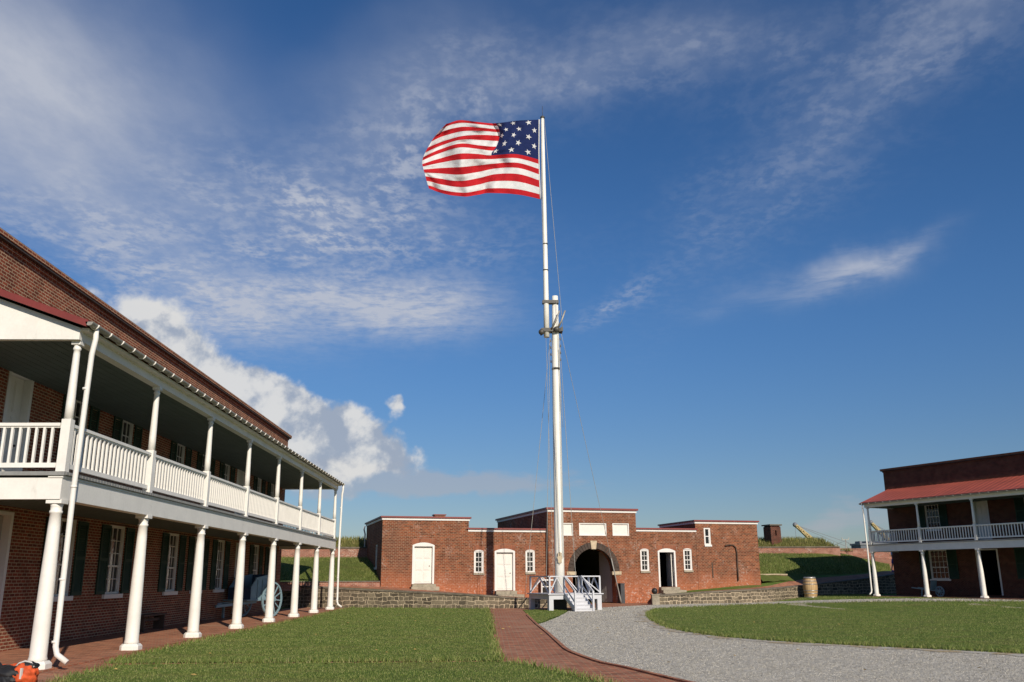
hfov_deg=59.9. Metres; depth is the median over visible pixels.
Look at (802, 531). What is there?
harbour crane
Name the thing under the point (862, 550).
rampart wall
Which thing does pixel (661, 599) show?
stone wall
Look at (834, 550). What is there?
rampart wall
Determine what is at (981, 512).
door
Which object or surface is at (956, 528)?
brick barracks
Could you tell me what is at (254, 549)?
window
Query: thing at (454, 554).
gatehouse
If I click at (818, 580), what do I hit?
ramp path
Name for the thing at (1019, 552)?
shutter
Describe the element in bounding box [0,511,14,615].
door
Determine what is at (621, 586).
guard post
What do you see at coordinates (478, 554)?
window
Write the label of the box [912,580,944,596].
wheelbarrow
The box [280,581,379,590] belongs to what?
brick curb
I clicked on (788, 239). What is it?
sky
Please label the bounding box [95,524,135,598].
window
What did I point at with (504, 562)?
door
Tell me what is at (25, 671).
backpack
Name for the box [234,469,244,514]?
door
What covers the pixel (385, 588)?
terrace path
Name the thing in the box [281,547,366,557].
rampart wall
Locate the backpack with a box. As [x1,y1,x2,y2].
[0,660,39,681]
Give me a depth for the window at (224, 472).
37.55 m
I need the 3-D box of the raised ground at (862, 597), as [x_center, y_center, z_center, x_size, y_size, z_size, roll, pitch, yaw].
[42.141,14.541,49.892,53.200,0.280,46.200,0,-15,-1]
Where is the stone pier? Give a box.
[650,594,659,604]
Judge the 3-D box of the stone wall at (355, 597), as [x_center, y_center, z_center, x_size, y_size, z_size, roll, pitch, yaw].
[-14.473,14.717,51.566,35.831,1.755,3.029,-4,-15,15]
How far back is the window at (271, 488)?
44.55 m
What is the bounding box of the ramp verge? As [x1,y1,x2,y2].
[683,570,891,592]
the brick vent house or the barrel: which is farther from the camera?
the brick vent house
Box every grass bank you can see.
[280,558,378,580]
[759,553,890,581]
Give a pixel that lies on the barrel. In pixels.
(810, 587)
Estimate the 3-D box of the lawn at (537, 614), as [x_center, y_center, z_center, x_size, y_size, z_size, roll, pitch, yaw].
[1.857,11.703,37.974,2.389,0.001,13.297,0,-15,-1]
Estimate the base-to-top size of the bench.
0.490 m
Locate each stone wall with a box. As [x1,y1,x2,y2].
[278,585,569,608]
[657,593,662,604]
[660,573,895,604]
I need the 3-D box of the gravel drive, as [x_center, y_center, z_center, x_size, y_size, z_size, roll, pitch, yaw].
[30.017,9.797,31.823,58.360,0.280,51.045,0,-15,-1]
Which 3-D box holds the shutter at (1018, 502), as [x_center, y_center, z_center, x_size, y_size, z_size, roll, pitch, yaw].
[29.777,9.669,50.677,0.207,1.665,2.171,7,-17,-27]
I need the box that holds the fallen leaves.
[114,610,1002,674]
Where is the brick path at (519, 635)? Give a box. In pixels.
[490,608,678,681]
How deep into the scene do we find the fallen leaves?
19.61 m
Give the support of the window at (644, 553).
in the gatehouse
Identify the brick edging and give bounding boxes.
[526,614,693,681]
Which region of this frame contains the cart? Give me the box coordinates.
[215,574,281,617]
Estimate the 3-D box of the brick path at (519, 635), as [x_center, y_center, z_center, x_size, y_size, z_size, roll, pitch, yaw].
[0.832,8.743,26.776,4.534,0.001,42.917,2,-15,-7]
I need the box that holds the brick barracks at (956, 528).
[859,451,1023,599]
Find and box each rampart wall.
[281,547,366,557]
[758,546,839,555]
[840,548,890,554]
[840,550,852,554]
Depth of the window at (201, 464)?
34.30 m
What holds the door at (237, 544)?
in the brick barracks at (142, 471)
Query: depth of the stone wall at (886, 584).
57.16 m
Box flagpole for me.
[524,106,621,603]
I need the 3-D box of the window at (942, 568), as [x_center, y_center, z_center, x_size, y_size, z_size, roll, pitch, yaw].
[26.716,14.022,55.581,0.207,1.863,2.680,7,-17,-27]
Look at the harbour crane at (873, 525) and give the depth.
296.74 m
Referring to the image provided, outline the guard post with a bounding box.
[617,583,624,602]
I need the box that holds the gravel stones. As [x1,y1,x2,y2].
[539,598,1023,681]
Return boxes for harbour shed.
[850,541,890,567]
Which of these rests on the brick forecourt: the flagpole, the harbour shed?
the flagpole
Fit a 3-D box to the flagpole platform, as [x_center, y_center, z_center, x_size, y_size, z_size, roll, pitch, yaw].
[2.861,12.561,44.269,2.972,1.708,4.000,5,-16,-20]
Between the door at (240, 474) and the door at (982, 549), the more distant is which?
the door at (982, 549)
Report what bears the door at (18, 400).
in the brick barracks at (142, 471)
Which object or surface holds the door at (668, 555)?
in the gatehouse
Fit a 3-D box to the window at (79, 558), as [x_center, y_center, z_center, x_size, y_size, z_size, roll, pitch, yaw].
[-11.633,5.642,22.962,0.230,2.070,2.366,0,-15,-1]
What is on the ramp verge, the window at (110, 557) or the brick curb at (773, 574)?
the brick curb at (773, 574)
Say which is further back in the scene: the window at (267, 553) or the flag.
the flag
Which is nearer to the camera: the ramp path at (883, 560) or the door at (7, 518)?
the door at (7, 518)
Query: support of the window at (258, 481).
in the brick barracks at (142, 471)
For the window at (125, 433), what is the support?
in the brick barracks at (142, 471)
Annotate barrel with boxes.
[803,577,817,597]
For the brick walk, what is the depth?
16.93 m
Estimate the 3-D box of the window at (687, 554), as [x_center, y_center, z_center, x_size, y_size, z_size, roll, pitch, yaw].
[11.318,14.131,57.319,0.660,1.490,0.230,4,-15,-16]
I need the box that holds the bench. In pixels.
[139,613,166,631]
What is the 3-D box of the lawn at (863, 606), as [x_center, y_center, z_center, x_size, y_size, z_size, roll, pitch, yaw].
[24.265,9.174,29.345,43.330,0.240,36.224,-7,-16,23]
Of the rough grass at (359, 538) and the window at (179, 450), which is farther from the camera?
the rough grass at (359, 538)
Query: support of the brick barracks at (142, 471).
on the ground at (448, 660)
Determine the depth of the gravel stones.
18.25 m
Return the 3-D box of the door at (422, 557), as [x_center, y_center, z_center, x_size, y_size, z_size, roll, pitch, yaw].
[-5.263,13.128,52.565,1.320,2.370,0.232,4,-15,-16]
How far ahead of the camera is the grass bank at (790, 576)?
67.29 m
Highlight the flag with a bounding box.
[422,119,540,198]
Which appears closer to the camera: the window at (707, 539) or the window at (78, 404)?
the window at (78, 404)
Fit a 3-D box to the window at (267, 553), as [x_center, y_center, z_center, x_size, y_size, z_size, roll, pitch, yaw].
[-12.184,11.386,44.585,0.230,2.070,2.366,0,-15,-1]
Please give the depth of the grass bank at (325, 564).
53.23 m
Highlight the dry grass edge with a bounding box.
[637,601,1023,655]
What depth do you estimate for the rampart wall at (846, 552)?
71.94 m
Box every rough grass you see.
[330,535,420,546]
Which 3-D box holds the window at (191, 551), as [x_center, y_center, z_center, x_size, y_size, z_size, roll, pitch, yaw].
[-11.900,8.434,33.474,0.230,2.070,2.366,0,-15,-1]
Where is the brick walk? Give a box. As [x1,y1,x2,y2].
[38,607,498,681]
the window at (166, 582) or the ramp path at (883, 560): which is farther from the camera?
the ramp path at (883, 560)
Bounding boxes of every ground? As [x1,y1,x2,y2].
[172,580,608,680]
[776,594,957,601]
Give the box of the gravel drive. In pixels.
[539,599,1023,681]
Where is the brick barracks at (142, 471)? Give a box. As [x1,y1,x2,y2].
[0,228,344,672]
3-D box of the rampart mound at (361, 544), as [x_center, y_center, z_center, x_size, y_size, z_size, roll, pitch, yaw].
[-24.337,14.774,62.458,40.000,1.417,16.000,4,-15,-16]
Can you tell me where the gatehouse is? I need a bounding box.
[363,507,760,602]
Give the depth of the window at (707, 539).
58.10 m
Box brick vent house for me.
[761,524,781,543]
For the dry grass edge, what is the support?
on the lawn at (863, 606)
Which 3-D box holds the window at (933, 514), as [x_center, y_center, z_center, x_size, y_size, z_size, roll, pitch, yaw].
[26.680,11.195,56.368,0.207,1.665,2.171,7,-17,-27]
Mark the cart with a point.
(254, 588)
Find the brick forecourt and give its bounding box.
[519,603,650,609]
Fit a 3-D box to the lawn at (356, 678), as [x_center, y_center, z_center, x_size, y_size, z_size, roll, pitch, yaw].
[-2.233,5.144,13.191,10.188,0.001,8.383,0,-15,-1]
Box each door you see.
[0,371,33,470]
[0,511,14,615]
[231,543,238,613]
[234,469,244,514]
[412,542,434,583]
[495,549,514,590]
[658,548,676,586]
[973,501,991,539]
[975,549,1003,594]
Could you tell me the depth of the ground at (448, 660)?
37.10 m
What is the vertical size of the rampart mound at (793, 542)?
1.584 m
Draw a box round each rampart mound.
[336,540,365,546]
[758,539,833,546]
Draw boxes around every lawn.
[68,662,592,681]
[112,608,500,662]
[524,609,569,622]
[652,601,1023,652]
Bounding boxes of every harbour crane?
[793,522,850,545]
[870,520,884,539]
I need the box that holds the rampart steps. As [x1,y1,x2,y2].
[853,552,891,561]
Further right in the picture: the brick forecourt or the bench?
the brick forecourt
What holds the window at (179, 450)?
in the brick barracks at (142, 471)
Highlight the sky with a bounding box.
[0,0,1023,547]
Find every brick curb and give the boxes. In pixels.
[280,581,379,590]
[761,574,787,582]
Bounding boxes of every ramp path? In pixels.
[687,571,893,592]
[856,556,893,569]
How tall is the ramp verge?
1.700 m
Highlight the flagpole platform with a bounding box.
[527,575,603,610]
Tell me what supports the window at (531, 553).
in the gatehouse
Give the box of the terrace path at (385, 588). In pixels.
[324,586,528,597]
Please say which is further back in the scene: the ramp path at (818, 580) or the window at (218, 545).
the ramp path at (818, 580)
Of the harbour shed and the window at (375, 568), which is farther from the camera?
the harbour shed
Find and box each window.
[37,517,89,601]
[56,394,100,468]
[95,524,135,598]
[110,416,142,480]
[157,533,186,594]
[168,440,191,493]
[185,536,209,593]
[196,452,215,495]
[209,540,230,592]
[219,461,235,482]
[248,545,263,574]
[253,476,265,493]
[264,547,277,581]
[267,482,275,497]
[374,545,377,569]
[473,550,483,574]
[525,550,535,573]
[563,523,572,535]
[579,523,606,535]
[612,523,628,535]
[640,549,650,572]
[683,548,693,571]
[704,528,711,546]
[918,504,948,530]
[918,550,959,580]
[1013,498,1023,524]
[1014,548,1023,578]
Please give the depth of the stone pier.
51.36 m

